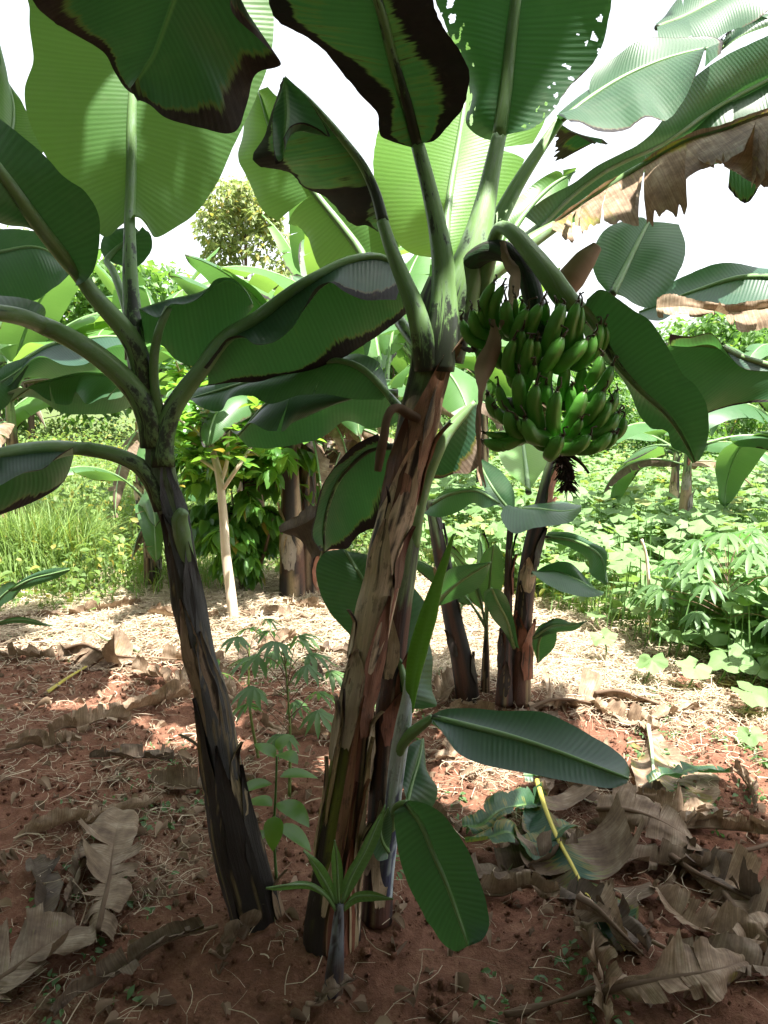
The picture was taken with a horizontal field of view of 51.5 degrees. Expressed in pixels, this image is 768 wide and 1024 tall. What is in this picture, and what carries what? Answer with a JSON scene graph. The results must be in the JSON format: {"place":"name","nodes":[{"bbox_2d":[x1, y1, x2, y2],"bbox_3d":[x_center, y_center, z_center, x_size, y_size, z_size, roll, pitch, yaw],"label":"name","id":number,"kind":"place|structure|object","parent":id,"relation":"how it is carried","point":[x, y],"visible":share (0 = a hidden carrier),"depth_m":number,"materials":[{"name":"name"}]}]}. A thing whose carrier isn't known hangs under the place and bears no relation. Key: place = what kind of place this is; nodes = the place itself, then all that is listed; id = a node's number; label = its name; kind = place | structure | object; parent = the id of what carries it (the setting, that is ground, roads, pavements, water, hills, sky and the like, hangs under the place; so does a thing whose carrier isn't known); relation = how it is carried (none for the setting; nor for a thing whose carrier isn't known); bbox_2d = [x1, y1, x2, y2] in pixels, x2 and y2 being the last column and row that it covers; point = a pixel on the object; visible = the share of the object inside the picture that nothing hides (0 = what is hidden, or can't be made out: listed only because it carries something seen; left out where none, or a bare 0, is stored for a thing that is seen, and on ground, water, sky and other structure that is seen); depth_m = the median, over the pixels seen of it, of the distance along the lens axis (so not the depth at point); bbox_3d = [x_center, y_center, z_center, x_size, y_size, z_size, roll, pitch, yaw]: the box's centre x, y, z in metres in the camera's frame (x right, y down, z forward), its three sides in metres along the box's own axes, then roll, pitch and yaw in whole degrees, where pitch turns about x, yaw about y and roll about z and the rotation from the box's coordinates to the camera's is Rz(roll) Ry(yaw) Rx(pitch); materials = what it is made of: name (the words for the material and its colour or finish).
{"place":"outdoors","nodes":[
{"label":"outdoors","id":0,"kind":"place"},
{"bbox_2d":[0,402,767,1023],"bbox_3d":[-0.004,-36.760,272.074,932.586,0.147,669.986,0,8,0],"label":"ground","id":1,"kind":"structure","parent":0,"point":[250,976],"depth_m":2.38,"materials":[{"name":"red soil"}]},
{"bbox_2d":[0,641,55,657],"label":"dead leaf","id":2,"kind":"object","parent":1,"relation":"on","point":[30,650],"visible":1,"depth_m":4.57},
{"bbox_2d":[0,567,69,626],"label":"young banana plant","id":3,"kind":"object","parent":1,"relation":"on","point":[9,591],"visible":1,"depth_m":4.46,"materials":[{"name":"green plant"}]},
{"bbox_2d":[0,723,81,750],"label":"dead leaf","id":4,"kind":"object","parent":1,"relation":"on","point":[39,737],"visible":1,"depth_m":3.34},
{"bbox_2d":[25,854,63,927],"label":"dead leaf","id":5,"kind":"object","parent":1,"relation":"on","point":[37,867],"visible":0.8,"depth_m":2.43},
{"bbox_2d":[0,902,95,999],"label":"dead leaf","id":6,"kind":"object","parent":1,"relation":"on","point":[61,933],"visible":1,"depth_m":2.11,"materials":[{"name":"plant"}]},
{"bbox_2d":[0,283,110,441],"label":"tree","id":7,"kind":"object","parent":1,"relation":"on","point":[73,310],"visible":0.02,"depth_m":24.48,"materials":[{"name":"green plant"}]},
{"bbox_2d":[0,248,121,523],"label":"banana plant","id":8,"kind":"object","parent":1,"relation":"on","point":[17,342],"visible":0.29,"depth_m":6.95,"materials":[{"name":"green plant"}]},
{"bbox_2d":[0,225,128,437],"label":"tree","id":9,"kind":"object","parent":1,"relation":"on","point":[91,419],"visible":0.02,"depth_m":29.84,"materials":[{"name":"green plant"}]},
{"bbox_2d":[0,491,130,576],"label":"grass tussock","id":10,"kind":"object","parent":1,"relation":"on","point":[48,523],"depth_m":6.81,"materials":[{"name":"plant"}]},
{"bbox_2d":[0,46,130,414],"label":"banana plant","id":11,"kind":"object","parent":1,"relation":"on","point":[31,268],"visible":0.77,"depth_m":3.30,"materials":[{"name":"green plant"}]},
{"bbox_2d":[64,837,89,918],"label":"dead leaf","id":12,"kind":"object","parent":1,"relation":"on","point":[75,867],"visible":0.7,"depth_m":2.41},
{"bbox_2d":[51,704,131,732],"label":"dead leaf","id":13,"kind":"object","parent":1,"relation":"on","point":[79,718],"visible":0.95,"depth_m":3.56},
{"bbox_2d":[57,619,144,670],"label":"dead leaf","id":14,"kind":"object","parent":1,"relation":"on","point":[117,647],"visible":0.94,"depth_m":4.47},
{"bbox_2d":[71,807,143,941],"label":"dead leaf","id":15,"kind":"object","parent":1,"relation":"on","point":[114,892],"visible":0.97,"depth_m":2.47,"materials":[{"name":"plant"}]},
{"bbox_2d":[0,272,217,533],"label":"banana plant","id":16,"kind":"object","parent":1,"relation":"on","point":[31,406],"visible":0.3,"depth_m":7.53,"materials":[{"name":"green plant"}]},
{"bbox_2d":[21,256,196,416],"bbox_3d":[-9.175,-5.255,26.753,6.658,6.167,6.175,-2,8,-13],"label":"tree","id":17,"kind":"object","parent":1,"relation":"on","point":[154,274],"visible":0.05,"depth_m":25.01,"materials":[{"name":"green plant"}]},
{"bbox_2d":[68,447,162,590],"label":"banana plant","id":18,"kind":"object","parent":1,"relation":"on","point":[149,524],"visible":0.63,"depth_m":5.76,"materials":[{"name":"green plant"}]},
{"bbox_2d":[89,743,173,761],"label":"dead leaf","id":19,"kind":"object","parent":1,"relation":"on","point":[125,750],"visible":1,"depth_m":3.28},
{"bbox_2d":[49,916,217,1016],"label":"dead leaf","id":20,"kind":"object","parent":1,"relation":"on","point":[110,965],"visible":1,"depth_m":2.08,"materials":[{"name":"plant"}]},
{"bbox_2d":[103,679,190,713],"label":"dead leaf","id":21,"kind":"object","parent":1,"relation":"on","point":[156,697],"visible":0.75,"depth_m":3.86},
{"bbox_2d":[125,655,171,682],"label":"dead leaf","id":22,"kind":"object","parent":1,"relation":"on","point":[139,664],"visible":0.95,"depth_m":4.25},
{"bbox_2d":[94,247,219,396],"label":"banana plant","id":23,"kind":"object","parent":1,"relation":"on","point":[105,277],"visible":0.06,"depth_m":10.22,"materials":[{"name":"green plant"}]},
{"bbox_2d":[33,0,280,133],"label":"banana plant","id":24,"kind":"object","parent":1,"relation":"on","point":[199,63],"visible":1,"depth_m":1.73,"materials":[{"name":"green plant"}]},
{"bbox_2d":[131,473,200,580],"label":"banana plant","id":25,"kind":"object","parent":1,"relation":"on","point":[139,539],"visible":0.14,"depth_m":6.39,"materials":[{"name":"green plant"}]},
{"bbox_2d":[147,764,254,789],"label":"dead leaf","id":26,"kind":"object","parent":1,"relation":"on","point":[173,776],"visible":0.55,"depth_m":3.07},
{"bbox_2d":[0,0,405,932],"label":"banana plant","id":27,"kind":"object","parent":1,"relation":"on","point":[112,160],"visible":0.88,"depth_m":2.20,"materials":[{"name":"green plant"}]},
{"bbox_2d":[209,909,261,959],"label":"dead leaf","id":28,"kind":"object","parent":1,"relation":"on","point":[235,928],"visible":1,"depth_m":2.12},
{"bbox_2d":[146,343,326,619],"bbox_3d":[-1.020,-0.259,5.083,1.133,1.998,1.214,-3,9,-23],"label":"young tree","id":29,"kind":"object","parent":1,"relation":"on","point":[188,451],"visible":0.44,"depth_m":5.02,"materials":[{"name":"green plant"}]},
{"bbox_2d":[189,175,290,366],"bbox_3d":[-3.252,-4.653,19.427,3.868,7.053,3.227,-5,9,-31],"label":"tree","id":30,"kind":"object","parent":1,"relation":"on","point":[237,211],"visible":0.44,"depth_m":18.68,"materials":[{"name":"green plant"}]},
{"bbox_2d":[166,378,323,590],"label":"coffee bush","id":31,"kind":"object","parent":1,"relation":"on","point":[254,531],"visible":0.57,"depth_m":5.64,"materials":[{"name":"green plant"}]},
{"bbox_2d":[217,618,310,757],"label":"cassava plant","id":32,"kind":"object","parent":1,"relation":"on","point":[241,640],"visible":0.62,"depth_m":3.20,"materials":[{"name":"green plant"}]},
{"bbox_2d":[227,604,315,621],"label":"dead leaf","id":33,"kind":"object","parent":1,"relation":"on","point":[277,609],"visible":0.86,"depth_m":5.22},
{"bbox_2d":[168,272,393,599],"bbox_3d":[-0.720,-0.490,5.633,1.327,2.424,1.948,-3,9,-22],"label":"banana plant","id":34,"kind":"object","parent":1,"relation":"on","point":[216,427],"visible":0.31,"depth_m":5.67,"materials":[{"name":"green plant"}]},
{"bbox_2d":[247,734,316,879],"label":"coffee seedling","id":35,"kind":"object","parent":1,"relation":"on","point":[275,828],"visible":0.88,"depth_m":2.39,"materials":[{"name":"green plant"}]},
{"bbox_2d":[226,630,343,797],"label":"cassava plant","id":36,"kind":"object","parent":1,"relation":"on","point":[258,694],"visible":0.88,"depth_m":2.97,"materials":[{"name":"green plant"}]},
{"bbox_2d":[185,254,399,595],"bbox_3d":[-0.552,-0.522,5.771,1.586,2.485,1.594,0,8,0],"label":"banana plant","id":37,"kind":"object","parent":1,"relation":"on","point":[210,272],"visible":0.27,"depth_m":5.44,"materials":[{"name":"green plant"}]},
{"bbox_2d":[261,713,330,738],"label":"dead leaf","id":38,"kind":"object","parent":1,"relation":"on","point":[270,725],"visible":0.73,"depth_m":3.56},
{"bbox_2d":[202,198,426,485],"bbox_3d":[-0.585,-2.008,10.351,2.958,4.179,2.726,4,9,26],"label":"banana plant","id":39,"kind":"object","parent":1,"relation":"on","point":[291,260],"visible":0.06,"depth_m":10.21,"materials":[{"name":"green plant"}]},
{"bbox_2d":[266,804,393,999],"bbox_3d":[-0.133,0.974,1.927,0.304,0.498,0.078,-2,8,-11],"label":"banana sucker","id":40,"kind":"object","parent":1,"relation":"on","point":[336,893],"visible":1,"depth_m":1.94,"materials":[{"name":"green plant"}]},
{"bbox_2d":[305,973,356,1006],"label":"dead leaf","id":41,"kind":"object","parent":1,"relation":"on","point":[333,989],"visible":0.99,"depth_m":1.93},
{"bbox_2d":[258,341,404,555],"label":"banana plant","id":42,"kind":"object","parent":1,"relation":"on","point":[331,453],"visible":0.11,"depth_m":5.91,"materials":[{"name":"green plant"}]},
{"bbox_2d":[220,255,477,474],"bbox_3d":[-0.237,-0.785,6.295,1.712,2.926,2.813,0,8,0],"label":"banana plant","id":43,"kind":"object","parent":1,"relation":"on","point":[461,392],"visible":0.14,"depth_m":5.59,"materials":[{"name":"green plant"}]},
{"bbox_2d":[298,235,442,429],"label":"banana plant","id":44,"kind":"object","parent":1,"relation":"on","point":[308,264],"visible":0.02,"depth_m":8.45,"materials":[{"name":"green plant"}]},
{"bbox_2d":[279,400,481,928],"bbox_3d":[-0.009,0.378,2.510,0.424,1.446,0.796,-4,9,-24],"label":"banana plant","id":45,"kind":"object","parent":1,"relation":"on","point":[342,513],"visible":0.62,"depth_m":2.26,"materials":[{"name":"green plant"}]},
{"bbox_2d":[0,464,764,650],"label":"tall grass","id":46,"kind":"structure","parent":1,"relation":"on","point":[14,565],"depth_m":6.54,"materials":[{"name":"plant"}]},
{"bbox_2d":[0,576,767,1023],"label":"leaf litter","id":47,"kind":"object","parent":1,"relation":"on","point":[154,998],"visible":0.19,"depth_m":2.96,"materials":[{"name":"plant"}]},
{"bbox_2d":[0,415,767,684],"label":"field weeds","id":48,"kind":"object","parent":1,"relation":"on","point":[122,544],"visible":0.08,"depth_m":7.95,"materials":[{"name":"green plant"}]},
{"bbox_2d":[0,609,767,1023],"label":"soil clods","id":49,"kind":"object","parent":1,"relation":"on","point":[366,953],"visible":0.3,"depth_m":2.58,"materials":[{"name":"soil"}]},
{"bbox_2d":[0,608,767,1023],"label":"weed seedlings","id":50,"kind":"object","parent":1,"relation":"on","point":[400,872],"visible":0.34,"depth_m":2.53,"materials":[{"name":"green plant"}]},
{"bbox_2d":[0,543,767,1023],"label":"straw mulch","id":51,"kind":"object","parent":1,"relation":"on","point":[248,595],"visible":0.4,"depth_m":4.58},
{"bbox_2d":[24,794,153,834],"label":"dead leaf","id":52,"kind":"object","parent":51,"relation":"on","point":[55,817],"visible":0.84,"depth_m":2.76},
{"bbox_2d":[57,596,140,615],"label":"dead leaf","id":53,"kind":"object","parent":51,"relation":"on","point":[91,604],"visible":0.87,"depth_m":5.47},
{"bbox_2d":[616,702,699,719],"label":"dead leaf","id":54,"kind":"object","parent":51,"relation":"on","point":[663,710],"visible":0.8,"depth_m":3.79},
{"bbox_2d":[646,761,732,782],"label":"dead leaf","id":55,"kind":"object","parent":51,"relation":"on","point":[678,771],"visible":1,"depth_m":3.08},
{"bbox_2d":[669,841,760,905],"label":"dead leaf","id":56,"kind":"object","parent":51,"relation":"on","point":[740,851],"visible":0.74,"depth_m":2.43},
{"bbox_2d":[301,229,572,549],"bbox_3d":[0.367,-1.234,7.700,2.862,3.401,2.498,0,8,0],"label":"banana plant","id":57,"kind":"object","parent":1,"relation":"on","point":[470,361],"visible":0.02,"depth_m":8.24,"materials":[{"name":"green plant"}]},
{"bbox_2d":[429,666,454,709],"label":"dead leaf","id":58,"kind":"object","parent":1,"relation":"on","point":[443,692],"visible":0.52,"depth_m":3.88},
{"bbox_2d":[417,533,503,692],"bbox_3d":[0.357,0.521,3.870,0.373,0.842,0.478,-4,9,-26],"label":"banana sucker","id":59,"kind":"object","parent":1,"relation":"on","point":[494,577],"visible":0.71,"depth_m":3.85,"materials":[{"name":"green plant"}]},
{"bbox_2d":[425,487,500,702],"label":"banana plant","id":60,"kind":"object","parent":1,"relation":"on","point":[460,581],"visible":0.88,"depth_m":3.81,"materials":[{"name":"green plant"}]},
{"bbox_2d":[316,534,629,950],"bbox_3d":[0.170,0.629,2.066,0.904,1.176,0.361,6,10,35],"label":"young banana plant","id":61,"kind":"object","parent":1,"relation":"on","point":[436,860],"visible":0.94,"depth_m":1.97,"materials":[{"name":"green plant"}]},
{"bbox_2d":[376,267,574,482],"bbox_3d":[1.018,-1.519,10.031,2.651,3.353,2.779,0,8,0],"label":"banana plant","id":62,"kind":"object","parent":1,"relation":"on","point":[484,427],"visible":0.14,"depth_m":10.38,"materials":[{"name":"green plant"}]},
{"bbox_2d":[438,698,513,711],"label":"dead leaf","id":63,"kind":"object","parent":1,"relation":"on","point":[482,704],"visible":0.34,"depth_m":3.72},
{"bbox_2d":[190,0,767,959],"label":"banana plant","id":64,"kind":"object","parent":1,"relation":"on","point":[462,102],"visible":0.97,"depth_m":2.02,"materials":[{"name":"green plant"}]},
{"bbox_2d":[480,869,558,898],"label":"dead leaf","id":65,"kind":"object","parent":1,"relation":"on","point":[505,885],"visible":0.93,"depth_m":2.38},
{"bbox_2d":[471,829,577,878],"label":"dead leaf","id":66,"kind":"object","parent":1,"relation":"on","point":[508,855],"visible":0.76,"depth_m":2.52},
{"bbox_2d":[480,430,607,708],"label":"banana plant","id":67,"kind":"object","parent":1,"relation":"on","point":[521,641],"visible":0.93,"depth_m":3.69,"materials":[{"name":"green plant"}]},
{"bbox_2d":[504,983,605,1017],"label":"dry stalk","id":68,"kind":"object","parent":1,"relation":"on","point":[581,993],"visible":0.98,"depth_m":1.94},
{"bbox_2d":[355,445,767,691],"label":"pumpkin vines","id":69,"kind":"object","parent":1,"relation":"on","point":[739,596],"visible":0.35,"depth_m":6.79,"materials":[{"name":"green plant"}]},
{"bbox_2d":[528,665,602,713],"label":"dead leaf","id":70,"kind":"object","parent":1,"relation":"on","point":[590,682],"visible":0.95,"depth_m":3.93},
{"bbox_2d":[515,777,654,952],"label":"dead leaf","id":71,"kind":"object","parent":1,"relation":"on","point":[605,848],"visible":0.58,"depth_m":2.54,"materials":[{"name":"plant"}]},
{"bbox_2d":[462,780,549,833],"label":"dead leaf","id":72,"kind":"object","parent":71,"relation":"on","point":[498,804],"visible":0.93,"depth_m":2.77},
{"bbox_2d":[465,819,580,859],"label":"dead leaf","id":73,"kind":"object","parent":71,"relation":"on","point":[503,830],"visible":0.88,"depth_m":2.58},
{"bbox_2d":[571,880,643,956],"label":"dead leaf","id":74,"kind":"object","parent":71,"relation":"on","point":[586,909],"visible":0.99,"depth_m":2.16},
{"bbox_2d":[573,913,621,1023],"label":"dead leaf","id":75,"kind":"object","parent":1,"relation":"on","point":[591,934],"visible":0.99,"depth_m":2.00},
{"bbox_2d":[559,875,651,951],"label":"dead leaf","id":76,"kind":"object","parent":1,"relation":"on","point":[635,929],"visible":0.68,"depth_m":2.23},
{"bbox_2d":[584,696,659,728],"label":"dead leaf","id":77,"kind":"object","parent":1,"relation":"on","point":[617,709],"visible":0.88,"depth_m":3.75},
{"bbox_2d":[577,376,670,462],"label":"bush","id":78,"kind":"object","parent":1,"relation":"on","point":[627,402],"visible":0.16,"depth_m":16.46,"materials":[{"name":"green plant"}]},
{"bbox_2d":[594,687,659,704],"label":"dead leaf","id":79,"kind":"object","parent":1,"relation":"on","point":[611,694],"visible":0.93,"depth_m":3.93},
{"bbox_2d":[575,828,710,870],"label":"dead leaf","id":80,"kind":"object","parent":1,"relation":"on","point":[651,855],"visible":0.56,"depth_m":2.57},
{"bbox_2d":[596,783,702,850],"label":"dead leaf","id":81,"kind":"object","parent":1,"relation":"on","point":[669,824],"visible":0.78,"depth_m":2.68,"materials":[{"name":"plant"}]},
{"bbox_2d":[636,652,667,682],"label":"pumpkin leaf","id":82,"kind":"object","parent":1,"relation":"on","point":[656,663],"visible":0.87,"depth_m":4.17,"materials":[{"name":"green plant"}]},
{"bbox_2d":[560,0,767,430],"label":"banana plant","id":83,"kind":"object","parent":1,"relation":"on","point":[640,265],"visible":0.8,"depth_m":2.58,"materials":[{"name":"green plant"}]},
{"bbox_2d":[651,622,683,655],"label":"pumpkin leaf","id":84,"kind":"object","parent":1,"relation":"on","point":[663,631],"visible":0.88,"depth_m":4.55,"materials":[{"name":"green plant"}]},
{"bbox_2d":[635,783,714,812],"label":"dead leaf","id":85,"kind":"object","parent":1,"relation":"on","point":[677,803],"visible":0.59,"depth_m":2.93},
{"bbox_2d":[601,928,749,1003],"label":"dead leaf","id":86,"kind":"object","parent":1,"relation":"on","point":[677,964],"visible":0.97,"depth_m":1.94,"materials":[{"name":"plant"}]},
{"bbox_2d":[630,715,720,810],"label":"dead leaf","id":87,"kind":"object","parent":1,"relation":"on","point":[652,758],"visible":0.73,"depth_m":3.20,"materials":[{"name":"plant"}]},
{"bbox_2d":[603,422,767,518],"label":"banana plant","id":88,"kind":"object","parent":1,"relation":"on","point":[622,478],"visible":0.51,"depth_m":7.60,"materials":[{"name":"green plant"}]},
{"bbox_2d":[626,559,744,647],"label":"cassava plant","id":89,"kind":"object","parent":1,"relation":"on","point":[697,616],"visible":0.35,"depth_m":4.63,"materials":[{"name":"green plant"}]},
{"bbox_2d":[675,655,712,687],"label":"pumpkin leaf","id":90,"kind":"object","parent":1,"relation":"on","point":[691,670],"visible":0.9,"depth_m":4.10,"materials":[{"name":"green plant"}]},
{"bbox_2d":[627,432,767,516],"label":"banana plant","id":91,"kind":"object","parent":1,"relation":"on","point":[674,484],"visible":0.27,"depth_m":8.97,"materials":[{"name":"green plant"}]},
{"bbox_2d":[636,532,767,648],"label":"cassava plant","id":92,"kind":"object","parent":1,"relation":"on","point":[702,561],"visible":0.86,"depth_m":4.31,"materials":[{"name":"green plant"}]},
{"bbox_2d":[641,402,767,458],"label":"bush","id":93,"kind":"object","parent":1,"relation":"on","point":[723,429],"visible":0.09,"depth_m":16.96,"materials":[{"name":"green plant"}]},
{"bbox_2d":[649,879,766,946],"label":"dead leaf","id":94,"kind":"object","parent":1,"relation":"on","point":[726,916],"visible":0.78,"depth_m":2.24,"materials":[{"name":"plant"}]},
{"bbox_2d":[651,932,767,975],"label":"dead leaf","id":95,"kind":"object","parent":1,"relation":"on","point":[750,950],"visible":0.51,"depth_m":2.05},
{"bbox_2d":[656,311,767,431],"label":"tree","id":96,"kind":"object","parent":1,"relation":"on","point":[727,333],"visible":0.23,"depth_m":30.09,"materials":[{"name":"green plant"}]},
{"bbox_2d":[679,807,767,834],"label":"dead leaf","id":97,"kind":"object","parent":1,"relation":"on","point":[752,824],"visible":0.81,"depth_m":2.76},
{"bbox_2d":[684,836,767,913],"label":"dead leaf","id":98,"kind":"object","parent":1,"relation":"on","point":[749,884],"visible":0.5,"depth_m":2.43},
{"bbox_2d":[708,647,745,683],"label":"pumpkin leaf","id":99,"kind":"object","parent":1,"relation":"on","point":[720,659],"visible":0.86,"depth_m":4.17,"materials":[{"name":"green plant"}]},
{"bbox_2d":[708,344,767,507],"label":"banana plant","id":100,"kind":"object","parent":1,"relation":"on","point":[735,465],"visible":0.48,"depth_m":7.97,"materials":[{"name":"green plant"}]},
{"bbox_2d":[727,759,758,812],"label":"dead leaf","id":101,"kind":"object","parent":1,"relation":"on","point":[743,774],"visible":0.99,"depth_m":3.10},
{"bbox_2d":[721,875,767,951],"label":"dead leaf","id":102,"kind":"object","parent":1,"relation":"on","point":[755,903],"visible":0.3,"depth_m":2.30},
{"bbox_2d":[731,681,767,712],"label":"pumpkin leaf","id":103,"kind":"object","parent":1,"relation":"on","point":[754,696],"visible":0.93,"depth_m":3.77,"materials":[{"name":"green plant"}]},
{"bbox_2d":[735,726,766,746],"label":"pumpkin leaf","id":104,"kind":"object","parent":1,"relation":"on","point":[754,737],"visible":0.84,"depth_m":3.49,"materials":[{"name":"green plant"}]},
{"bbox_2d":[738,654,767,685],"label":"pumpkin leaf","id":105,"kind":"object","parent":1,"relation":"on","point":[751,666],"visible":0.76,"depth_m":4.09,"materials":[{"name":"green plant"}]},
{"bbox_2d":[0,0,767,384],"label":"sky","id":106,"kind":"structure","parent":0,"point":[716,227],"materials":[{"name":"white"}]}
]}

